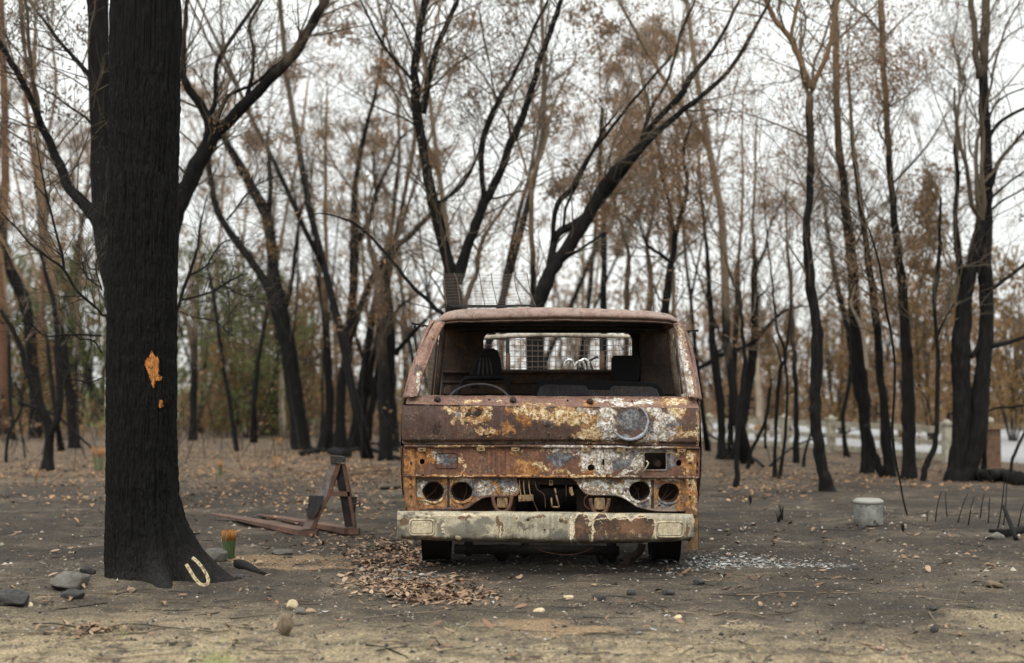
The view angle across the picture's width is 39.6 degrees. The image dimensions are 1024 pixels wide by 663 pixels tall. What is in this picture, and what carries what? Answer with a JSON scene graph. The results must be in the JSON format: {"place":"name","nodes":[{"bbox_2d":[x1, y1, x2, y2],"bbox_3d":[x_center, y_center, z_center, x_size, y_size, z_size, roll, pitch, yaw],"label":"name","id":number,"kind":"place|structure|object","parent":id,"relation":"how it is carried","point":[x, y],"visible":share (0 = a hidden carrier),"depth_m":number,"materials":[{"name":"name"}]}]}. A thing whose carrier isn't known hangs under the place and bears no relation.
{"place":"outdoors","nodes":[
{"label":"outdoors","id":0,"kind":"place"},
{"bbox_2d":[0,400,1023,662],"bbox_3d":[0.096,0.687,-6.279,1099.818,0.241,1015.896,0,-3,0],"label":"ground","id":1,"kind":"structure","parent":0,"point":[918,500],"depth_m":7.62,"materials":[{"name":"soil"}]},
{"bbox_2d":[0,0,26,434],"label":"charred tree","id":2,"kind":"object","parent":1,"relation":"on","point":[5,179],"visible":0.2,"depth_m":37.71,"materials":[{"name":"red plant"}]},
{"bbox_2d":[0,91,61,439],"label":"slender tree","id":3,"kind":"object","parent":1,"relation":"on","point":[5,304],"visible":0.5,"depth_m":34.89,"materials":[{"name":"brown plant"}]},
{"bbox_2d":[0,53,67,437],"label":"charred tree","id":4,"kind":"object","parent":1,"relation":"on","point":[38,430],"visible":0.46,"depth_m":35.33,"materials":[{"name":"black plant"}]},
{"bbox_2d":[0,0,86,375],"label":"charred tree","id":5,"kind":"object","parent":1,"relation":"on","point":[42,280],"visible":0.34,"depth_m":42.60,"materials":[{"name":"black plant"}]},
{"bbox_2d":[11,326,78,428],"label":"scorched bush","id":6,"kind":"object","parent":1,"relation":"on","point":[46,399],"visible":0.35,"depth_m":40.15,"materials":[{"name":"orange plant"}]},
{"bbox_2d":[0,59,97,450],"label":"slender tree","id":7,"kind":"object","parent":1,"relation":"on","point":[59,437],"visible":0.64,"depth_m":26.80,"materials":[{"name":"brown plant"}]},
{"bbox_2d":[0,0,98,447],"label":"charred tree","id":8,"kind":"object","parent":1,"relation":"on","point":[73,438],"visible":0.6,"depth_m":27.64,"materials":[{"name":"black plant"}]},
{"bbox_2d":[7,198,93,410],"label":"scorched bush","id":9,"kind":"object","parent":1,"relation":"on","point":[26,276],"visible":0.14,"depth_m":54.70,"materials":[{"name":"brown plant"}]},
{"bbox_2d":[0,380,104,461],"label":"burnt shrub","id":10,"kind":"object","parent":1,"relation":"on","point":[11,428],"visible":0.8,"depth_m":22.04,"materials":[{"name":"black plant"}]},
{"bbox_2d":[0,38,105,470],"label":"charred tree","id":11,"kind":"object","parent":1,"relation":"on","point":[47,463],"visible":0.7,"depth_m":19.47,"materials":[{"name":"black plant"}]},
{"bbox_2d":[0,79,107,481],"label":"burnt shrub","id":12,"kind":"object","parent":1,"relation":"on","point":[83,263],"visible":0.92,"depth_m":10.50,"materials":[{"name":"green plant"}]},
{"bbox_2d":[8,232,105,424],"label":"scorched bush","id":13,"kind":"object","parent":1,"relation":"on","point":[99,355],"visible":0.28,"depth_m":50.55,"materials":[{"name":"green plant"}]},
{"bbox_2d":[27,119,91,384],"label":"slender tree","id":14,"kind":"object","parent":1,"relation":"on","point":[63,142],"visible":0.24,"depth_m":56.25,"materials":[{"name":"brown plant"}]},
{"bbox_2d":[19,94,106,421],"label":"charred tree","id":15,"kind":"object","parent":1,"relation":"on","point":[92,386],"visible":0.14,"depth_m":52.80,"materials":[{"name":"black plant"}]},
{"bbox_2d":[50,571,90,589],"bbox_3d":[-2.240,1.259,7.151,0.200,0.113,0.181,-1,-3,25],"label":"stone","id":16,"kind":"object","parent":1,"relation":"on","point":[65,580],"visible":0.88,"depth_m":7.09,"materials":[{"name":"grey stone"}]},
{"bbox_2d":[0,0,201,311],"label":"charred tree","id":17,"kind":"object","parent":1,"relation":"on","point":[96,72],"visible":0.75,"depth_m":13.24,"materials":[{"name":"black plant"}]},
{"bbox_2d":[15,49,237,423],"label":"slender tree","id":18,"kind":"object","parent":1,"relation":"on","point":[77,328],"visible":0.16,"depth_m":42.95,"materials":[{"name":"brown plant"}]},
{"bbox_2d":[91,146,259,440],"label":"charred tree","id":19,"kind":"object","parent":1,"relation":"on","point":[192,335],"visible":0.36,"depth_m":32.28,"materials":[{"name":"black plant"}]},
{"bbox_2d":[104,0,266,588],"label":"charred tree","id":20,"kind":"object","parent":1,"relation":"on","point":[149,536],"visible":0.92,"depth_m":7.46,"materials":[{"name":"black wood"}]},
{"bbox_2d":[180,5,260,432],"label":"slender tree","id":21,"kind":"object","parent":1,"relation":"on","point":[216,256],"visible":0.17,"depth_m":38.54,"materials":[{"name":"brown plant"}]},
{"bbox_2d":[184,266,262,450],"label":"charred tree","id":22,"kind":"object","parent":1,"relation":"on","point":[230,406],"visible":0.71,"depth_m":26.00,"materials":[{"name":"black plant"}]},
{"bbox_2d":[177,199,273,417],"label":"scorched bush","id":23,"kind":"object","parent":1,"relation":"on","point":[199,306],"visible":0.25,"depth_m":49.38,"materials":[{"name":"green plant"}]},
{"bbox_2d":[181,333,277,436],"bbox_3d":[-7.011,1.256,35.267,2.542,2.816,2.377,0,-3,-5],"label":"scorched bush","id":24,"kind":"object","parent":1,"relation":"on","point":[213,349],"visible":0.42,"depth_m":35.02,"materials":[{"name":"green plant"}]},
{"bbox_2d":[21,0,468,241],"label":"charred tree","id":25,"kind":"object","parent":1,"relation":"on","point":[216,128],"visible":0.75,"depth_m":14.57,"materials":[{"name":"grey plant"}]},
{"bbox_2d":[177,102,348,446],"bbox_3d":[-2.358,-0.191,12.544,1.669,3.599,1.419,-1,-3,15],"label":"burnt shrub","id":26,"kind":"object","parent":1,"relation":"on","point":[217,288],"visible":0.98,"depth_m":12.53,"materials":[{"name":"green plant"}]},
{"bbox_2d":[177,222,362,437],"bbox_3d":[-6.079,-0.114,34.931,4.465,5.540,5.578,1,-3,-21],"label":"scorched bush","id":27,"kind":"object","parent":1,"relation":"on","point":[269,362],"visible":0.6,"depth_m":34.39,"materials":[{"name":"green plant"}]},
{"bbox_2d":[180,0,374,458],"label":"slender tree","id":28,"kind":"object","parent":1,"relation":"on","point":[316,246],"visible":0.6,"depth_m":23.62,"materials":[{"name":"grey plant"}]},
{"bbox_2d":[209,455,360,535],"bbox_3d":[-1.728,1.204,10.838,0.453,0.570,1.908,2,-3,-34],"label":"fork frame","id":29,"kind":"object","parent":1,"relation":"on","point":[337,470],"visible":1,"depth_m":10.16,"materials":[{"name":"brown metal"}]},
{"bbox_2d":[33,530,545,650],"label":"leaf litter","id":30,"kind":"object","parent":1,"relation":"on","point":[424,595],"visible":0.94,"depth_m":7.45,"materials":[{"name":"brown plant"}]},
{"bbox_2d":[206,0,372,442],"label":"slender tree","id":31,"kind":"object","parent":1,"relation":"on","point":[255,390],"visible":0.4,"depth_m":31.82,"materials":[{"name":"brown plant"}]},
{"bbox_2d":[178,0,411,449],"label":"charred tree","id":32,"kind":"object","parent":1,"relation":"on","point":[293,386],"visible":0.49,"depth_m":26.78,"materials":[{"name":"black plant"}]},
{"bbox_2d":[242,96,360,453],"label":"slender tree","id":33,"kind":"object","parent":1,"relation":"on","point":[329,208],"visible":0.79,"depth_m":25.36,"materials":[{"name":"black plant"}]},
{"bbox_2d":[237,0,382,448],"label":"charred tree","id":34,"kind":"object","parent":1,"relation":"on","point":[321,442],"visible":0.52,"depth_m":26.90,"materials":[{"name":"black plant"}]},
{"bbox_2d":[249,264,373,430],"bbox_3d":[-5.146,0.395,37.176,3.390,4.693,3.169,0,-3,3],"label":"scorched bush","id":35,"kind":"object","parent":1,"relation":"on","point":[313,298],"visible":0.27,"depth_m":36.94,"materials":[{"name":"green plant"}]},
{"bbox_2d":[288,108,419,395],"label":"slender tree","id":36,"kind":"object","parent":1,"relation":"on","point":[411,352],"visible":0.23,"depth_m":49.76,"materials":[{"name":"brown plant"}]},
{"bbox_2d":[253,16,455,460],"bbox_3d":[-2.828,-1.386,21.845,3.504,6.868,2.444,1,-3,-25],"label":"hollow tree","id":37,"kind":"object","parent":1,"relation":"on","point":[385,450],"visible":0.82,"depth_m":21.93,"materials":[{"name":"plant"}]},
{"bbox_2d":[292,28,429,440],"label":"slender tree","id":38,"kind":"object","parent":1,"relation":"on","point":[370,427],"visible":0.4,"depth_m":30.93,"materials":[{"name":"black plant"}]},
{"bbox_2d":[230,61,504,317],"bbox_3d":[-1.510,-0.363,12.513,1.988,3.950,2.208,2,-3,-39],"label":"charred tree","id":39,"kind":"object","parent":1,"relation":"on","point":[416,290],"visible":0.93,"depth_m":12.34,"materials":[{"name":"black plant"}]},
{"bbox_2d":[286,50,457,327],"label":"slender tree","id":40,"kind":"object","parent":1,"relation":"on","point":[426,280],"visible":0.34,"depth_m":36.62,"materials":[{"name":"brown plant"}]},
{"bbox_2d":[270,41,501,448],"bbox_3d":[-2.622,-1.525,27.016,4.850,7.677,3.486,0,-3,0],"label":"charred tree","id":41,"kind":"object","parent":1,"relation":"on","point":[364,374],"visible":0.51,"depth_m":27.00,"materials":[{"name":"black plant"}]},
{"bbox_2d":[346,51,460,390],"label":"slender tree","id":42,"kind":"object","parent":1,"relation":"on","point":[411,327],"visible":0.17,"depth_m":45.97,"materials":[{"name":"brown plant"}]},
{"bbox_2d":[322,0,488,247],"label":"slender tree","id":43,"kind":"object","parent":1,"relation":"on","point":[436,152],"visible":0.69,"depth_m":23.45,"materials":[{"name":"brown plant"}]},
{"bbox_2d":[284,0,544,448],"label":"charred tree","id":44,"kind":"object","parent":1,"relation":"on","point":[340,437],"visible":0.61,"depth_m":26.14,"materials":[{"name":"black plant"}]},
{"bbox_2d":[317,0,523,446],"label":"slender tree","id":45,"kind":"object","parent":1,"relation":"on","point":[372,364],"visible":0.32,"depth_m":27.37,"materials":[{"name":"brown plant"}]},
{"bbox_2d":[324,7,539,447],"bbox_3d":[-1.715,-2.246,28.840,4.699,9.298,3.657,0,-3,0],"label":"charred tree","id":46,"kind":"object","parent":1,"relation":"on","point":[392,350],"visible":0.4,"depth_m":28.66,"materials":[{"name":"black plant"}]},
{"bbox_2d":[183,0,711,312],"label":"charred tree","id":47,"kind":"object","parent":1,"relation":"on","point":[419,110],"visible":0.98,"depth_m":15.57,"materials":[{"name":"black plant"}]},
{"bbox_2d":[349,3,637,308],"bbox_3d":[-0.311,-1.417,20.808,4.305,6.812,2.925,0,-3,0],"label":"charred tree","id":48,"kind":"object","parent":1,"relation":"on","point":[483,240],"visible":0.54,"depth_m":20.99,"materials":[{"name":"black plant"}]},
{"bbox_2d":[5,475,989,658],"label":"ash flakes","id":49,"kind":"object","parent":1,"relation":"on","point":[710,565],"visible":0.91,"depth_m":8.15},
{"bbox_2d":[0,327,998,470],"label":"dead scrub","id":50,"kind":"object","parent":1,"relation":"on","point":[207,392],"depth_m":24.40,"materials":[{"name":"brown plant"}]},
{"bbox_2d":[0,440,1021,521],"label":"leaf litter","id":51,"kind":"object","parent":1,"relation":"on","point":[352,479],"visible":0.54,"depth_m":17.15,"materials":[{"name":"brown plant"}]},
{"bbox_2d":[0,494,1023,662],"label":"strewn twigs","id":52,"kind":"object","parent":1,"relation":"on","point":[306,600],"visible":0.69,"depth_m":6.50,"materials":[{"name":"brown wood"}]},
{"bbox_2d":[0,493,1023,662],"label":"scattered leaves","id":53,"kind":"object","parent":1,"relation":"on","point":[679,620],"visible":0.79,"depth_m":7.55,"materials":[{"name":"brown plant"}]},
{"bbox_2d":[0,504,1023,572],"bbox_3d":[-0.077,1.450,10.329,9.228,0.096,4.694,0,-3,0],"label":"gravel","id":54,"kind":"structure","parent":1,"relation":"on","point":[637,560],"depth_m":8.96,"materials":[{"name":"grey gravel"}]},
{"bbox_2d":[0,374,1023,439],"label":"understorey leaves","id":55,"kind":"object","parent":1,"relation":"on","point":[205,423],"visible":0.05,"depth_m":36.20,"materials":[{"name":"green plant"}]},
{"bbox_2d":[0,552,1023,662],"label":"grit","id":56,"kind":"object","parent":1,"relation":"on","point":[568,651],"visible":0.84,"depth_m":6.20,"materials":[{"name":"grey gravel"}]},
{"bbox_2d":[0,487,1023,662],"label":"charcoal bits","id":57,"kind":"object","parent":1,"relation":"on","point":[412,651],"visible":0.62,"depth_m":6.24,"materials":[{"name":"black wood"}]},
{"bbox_2d":[0,359,1023,440],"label":"understorey","id":58,"kind":"object","parent":1,"relation":"on","point":[217,434],"depth_m":37.04,"materials":[{"name":"plant"}]},
{"bbox_2d":[8,233,1023,420],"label":"wood","id":59,"kind":"object","parent":1,"relation":"on","point":[523,348],"depth_m":61.22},
{"bbox_2d":[358,0,674,343],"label":"charred tree","id":60,"kind":"object","parent":1,"relation":"on","point":[533,275],"visible":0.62,"depth_m":17.61,"materials":[{"name":"black plant"}]},
{"bbox_2d":[434,0,653,368],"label":"charred tree","id":61,"kind":"object","parent":1,"relation":"on","point":[603,300],"visible":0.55,"depth_m":20.05,"materials":[{"name":"brown plant"}]},
{"bbox_2d":[397,307,702,565],"bbox_3d":[0.258,0.669,9.802,1.790,1.532,3.955,0,-3,0],"label":"burnt truck","id":62,"kind":"object","parent":1,"relation":"on","point":[492,450],"visible":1,"depth_m":8.03,"materials":[{"name":"metal"}]},
{"bbox_2d":[442,271,542,307],"bbox_3d":[-0.115,-0.257,8.526,0.613,0.228,0.323,0,-3,0],"label":"wire grille","id":63,"kind":"object","parent":62,"relation":"on","point":[513,305],"visible":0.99,"depth_m":8.62,"materials":[{"name":"grey metal"}]},
{"bbox_2d":[475,0,641,348],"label":"slender tree","id":64,"kind":"object","parent":1,"relation":"on","point":[509,266],"visible":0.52,"depth_m":20.41,"materials":[{"name":"brown plant"}]},
{"bbox_2d":[481,70,643,368],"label":"slender tree","id":65,"kind":"object","parent":1,"relation":"on","point":[579,253],"visible":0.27,"depth_m":48.48,"materials":[{"name":"brown plant"}]},
{"bbox_2d":[544,15,700,367],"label":"slender tree","id":66,"kind":"object","parent":1,"relation":"on","point":[576,292],"visible":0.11,"depth_m":44.32,"materials":[{"name":"brown plant"}]},
{"bbox_2d":[496,0,799,333],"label":"charred tree","id":67,"kind":"object","parent":1,"relation":"on","point":[665,305],"visible":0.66,"depth_m":18.03,"materials":[{"name":"brown plant"}]},
{"bbox_2d":[566,21,729,368],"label":"slender tree","id":68,"kind":"object","parent":1,"relation":"on","point":[593,253],"visible":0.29,"depth_m":42.49,"materials":[{"name":"brown plant"}]},
{"bbox_2d":[544,1,753,354],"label":"charred tree","id":69,"kind":"object","parent":1,"relation":"on","point":[627,289],"visible":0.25,"depth_m":21.81,"materials":[{"name":"beige plant"}]},
{"bbox_2d":[561,0,754,463],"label":"slender tree","id":70,"kind":"object","parent":1,"relation":"on","point":[744,447],"visible":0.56,"depth_m":21.64,"materials":[{"name":"brown plant"}]},
{"bbox_2d":[587,0,758,351],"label":"slender tree","id":71,"kind":"object","parent":1,"relation":"on","point":[673,299],"visible":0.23,"depth_m":27.18,"materials":[{"name":"brown plant"}]},
{"bbox_2d":[501,0,855,368],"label":"charred tree","id":72,"kind":"object","parent":1,"relation":"on","point":[576,228],"visible":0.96,"depth_m":15.02,"materials":[{"name":"grey plant"}]},
{"bbox_2d":[622,0,775,450],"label":"slender tree","id":73,"kind":"object","parent":1,"relation":"on","point":[706,441],"visible":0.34,"depth_m":25.17,"materials":[{"name":"brown plant"}]},
{"bbox_2d":[602,2,798,487],"bbox_3d":[1.961,-0.936,15.287,2.188,5.400,2.866,0,-3,0],"label":"charred tree","id":74,"kind":"object","parent":1,"relation":"on","point":[738,420],"visible":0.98,"depth_m":15.66,"materials":[{"name":"brown plant"}]},
{"bbox_2d":[653,285,791,428],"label":"tree","id":75,"kind":"object","parent":1,"relation":"on","point":[710,394],"visible":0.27,"depth_m":38.62,"materials":[{"name":"brown plant"}]},
{"bbox_2d":[680,0,830,455],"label":"charred tree","id":76,"kind":"object","parent":1,"relation":"on","point":[730,434],"visible":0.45,"depth_m":24.08,"materials":[{"name":"black plant"}]},
{"bbox_2d":[650,0,886,476],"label":"charred tree","id":77,"kind":"object","parent":1,"relation":"on","point":[776,413],"visible":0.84,"depth_m":17.50,"materials":[{"name":"brown plant"}]},
{"bbox_2d":[695,23,842,462],"bbox_3d":[4.146,-1.352,21.504,2.494,6.786,2.687,2,-3,-39],"label":"charred tree","id":78,"kind":"object","parent":1,"relation":"on","point":[796,455],"visible":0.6,"depth_m":21.33,"materials":[{"name":"black plant"}]},
{"bbox_2d":[700,302,837,430],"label":"tree","id":79,"kind":"object","parent":1,"relation":"on","point":[769,367],"visible":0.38,"depth_m":39.47,"materials":[{"name":"orange plant"}]},
{"bbox_2d":[607,0,951,459],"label":"charred tree","id":80,"kind":"object","parent":1,"relation":"on","point":[715,356],"visible":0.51,"depth_m":22.64,"materials":[{"name":"brown plant"}]},
{"bbox_2d":[715,287,845,436],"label":"tree","id":81,"kind":"object","parent":1,"relation":"on","point":[782,394],"visible":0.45,"depth_m":32.64,"materials":[{"name":"orange plant"}]},
{"bbox_2d":[667,0,898,459],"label":"charred tree","id":82,"kind":"object","parent":1,"relation":"on","point":[750,371],"visible":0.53,"depth_m":22.78,"materials":[{"name":"brown plant"}]},
{"bbox_2d":[641,0,926,514],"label":"tree","id":83,"kind":"object","parent":1,"relation":"on","point":[860,220],"visible":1,"depth_m":11.50,"materials":[{"name":"brown plant"}]},
{"bbox_2d":[743,217,856,436],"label":"pale tree","id":84,"kind":"object","parent":1,"relation":"on","point":[759,406],"visible":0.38,"depth_m":32.91,"materials":[{"name":"brown wood"}]},
{"bbox_2d":[610,0,991,491],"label":"charred tree","id":85,"kind":"object","parent":1,"relation":"on","point":[826,484],"visible":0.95,"depth_m":15.06,"materials":[{"name":"brown plant"}]},
{"bbox_2d":[726,87,890,477],"bbox_3d":[3.519,-0.634,17.288,1.997,4.947,2.246,0,-3,0],"label":"charred tree","id":86,"kind":"object","parent":1,"relation":"on","point":[780,470],"visible":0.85,"depth_m":17.23,"materials":[{"name":"brown plant"}]},
{"bbox_2d":[700,413,951,462],"bbox_3d":[5.219,1.939,27.197,0.170,0.735,11.570,1,-3,-14],"label":"roadside fence","id":87,"kind":"object","parent":1,"relation":"on","point":[945,428],"visible":0.39,"depth_m":25.15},
{"bbox_2d":[788,292,899,433],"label":"tree","id":88,"kind":"object","parent":1,"relation":"on","point":[839,399],"visible":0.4,"depth_m":34.53,"materials":[{"name":"orange plant"}]},
{"bbox_2d":[776,0,938,477],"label":"charred tree","id":89,"kind":"object","parent":1,"relation":"on","point":[887,468],"visible":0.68,"depth_m":17.82,"materials":[{"name":"brown plant"}]},
{"bbox_2d":[741,0,974,473],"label":"charred tree","id":90,"kind":"object","parent":1,"relation":"on","point":[859,360],"visible":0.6,"depth_m":18.38,"materials":[{"name":"brown plant"}]},
{"bbox_2d":[808,94,922,420],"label":"slender tree","id":91,"kind":"object","parent":1,"relation":"on","point":[836,170],"visible":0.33,"depth_m":48.70,"materials":[{"name":"brown plant"}]},
{"bbox_2d":[736,1,1001,456],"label":"charred tree","id":92,"kind":"object","parent":1,"relation":"on","point":[846,324],"visible":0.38,"depth_m":23.51,"materials":[{"name":"brown plant"}]},
{"bbox_2d":[853,498,885,525],"bbox_3d":[2.722,1.372,10.825,0.246,0.204,0.231,0,-3,0],"label":"old pot","id":93,"kind":"object","parent":1,"relation":"on","point":[868,511],"visible":0.98,"depth_m":10.73,"materials":[{"name":"metal"}]},
{"bbox_2d":[796,248,955,436],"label":"tree","id":94,"kind":"object","parent":1,"relation":"on","point":[889,386],"visible":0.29,"depth_m":32.71,"materials":[{"name":"brown plant"}]},
{"bbox_2d":[773,0,1023,479],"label":"charred tree","id":95,"kind":"object","parent":1,"relation":"on","point":[908,423],"visible":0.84,"depth_m":17.32,"materials":[{"name":"brown plant"}]},
{"bbox_2d":[791,95,1023,444],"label":"tree","id":96,"kind":"object","parent":1,"relation":"on","point":[918,373],"visible":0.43,"depth_m":28.31,"materials":[{"name":"orange plant"}]},
{"bbox_2d":[817,0,1023,300],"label":"charred tree","id":97,"kind":"object","parent":1,"relation":"on","point":[964,75],"visible":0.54,"depth_m":24.18,"materials":[{"name":"beige plant"}]},
{"bbox_2d":[825,0,1023,480],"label":"charred tree","id":98,"kind":"object","parent":1,"relation":"on","point":[934,447],"visible":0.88,"depth_m":16.81,"materials":[{"name":"brown plant"}]},
{"bbox_2d":[842,0,1023,481],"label":"charred tree","id":99,"kind":"object","parent":1,"relation":"on","point":[970,414],"visible":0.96,"depth_m":16.85,"materials":[{"name":"charred dark bark"},{"name":"orange-brown leaves"},{"name":"grey brown twig"}]},
{"bbox_2d":[896,251,1023,422],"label":"tree","id":100,"kind":"object","parent":1,"relation":"on","point":[974,362],"visible":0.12,"depth_m":38.35,"materials":[{"name":"brown plant"}]},
{"bbox_2d":[940,234,1023,440],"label":"tree","id":101,"kind":"object","parent":1,"relation":"on","point":[1014,388],"visible":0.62,"depth_m":29.37,"materials":[{"name":"orange plant"}]},
{"bbox_2d":[980,417,1003,467],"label":"gate pillar","id":102,"kind":"structure","parent":1,"relation":"on","point":[994,446],"depth_m":19.74,"materials":[{"name":"brick"}]},
{"bbox_2d":[976,468,1023,485],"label":"charred log","id":103,"kind":"object","parent":1,"relation":"on","point":[1015,477],"visible":0.73,"depth_m":16.46,"materials":[{"name":"black wood"}]},
{"bbox_2d":[0,0,1023,400],"label":"sky","id":104,"kind":"structure","parent":0,"point":[1012,49],"materials":[{"name":"white"}]},
{"bbox_2d":[701,423,1023,462],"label":"road","id":105,"kind":"structure","parent":0,"point":[1008,447],"depth_m":29.81,"materials":[{"name":"grey asphalt"}]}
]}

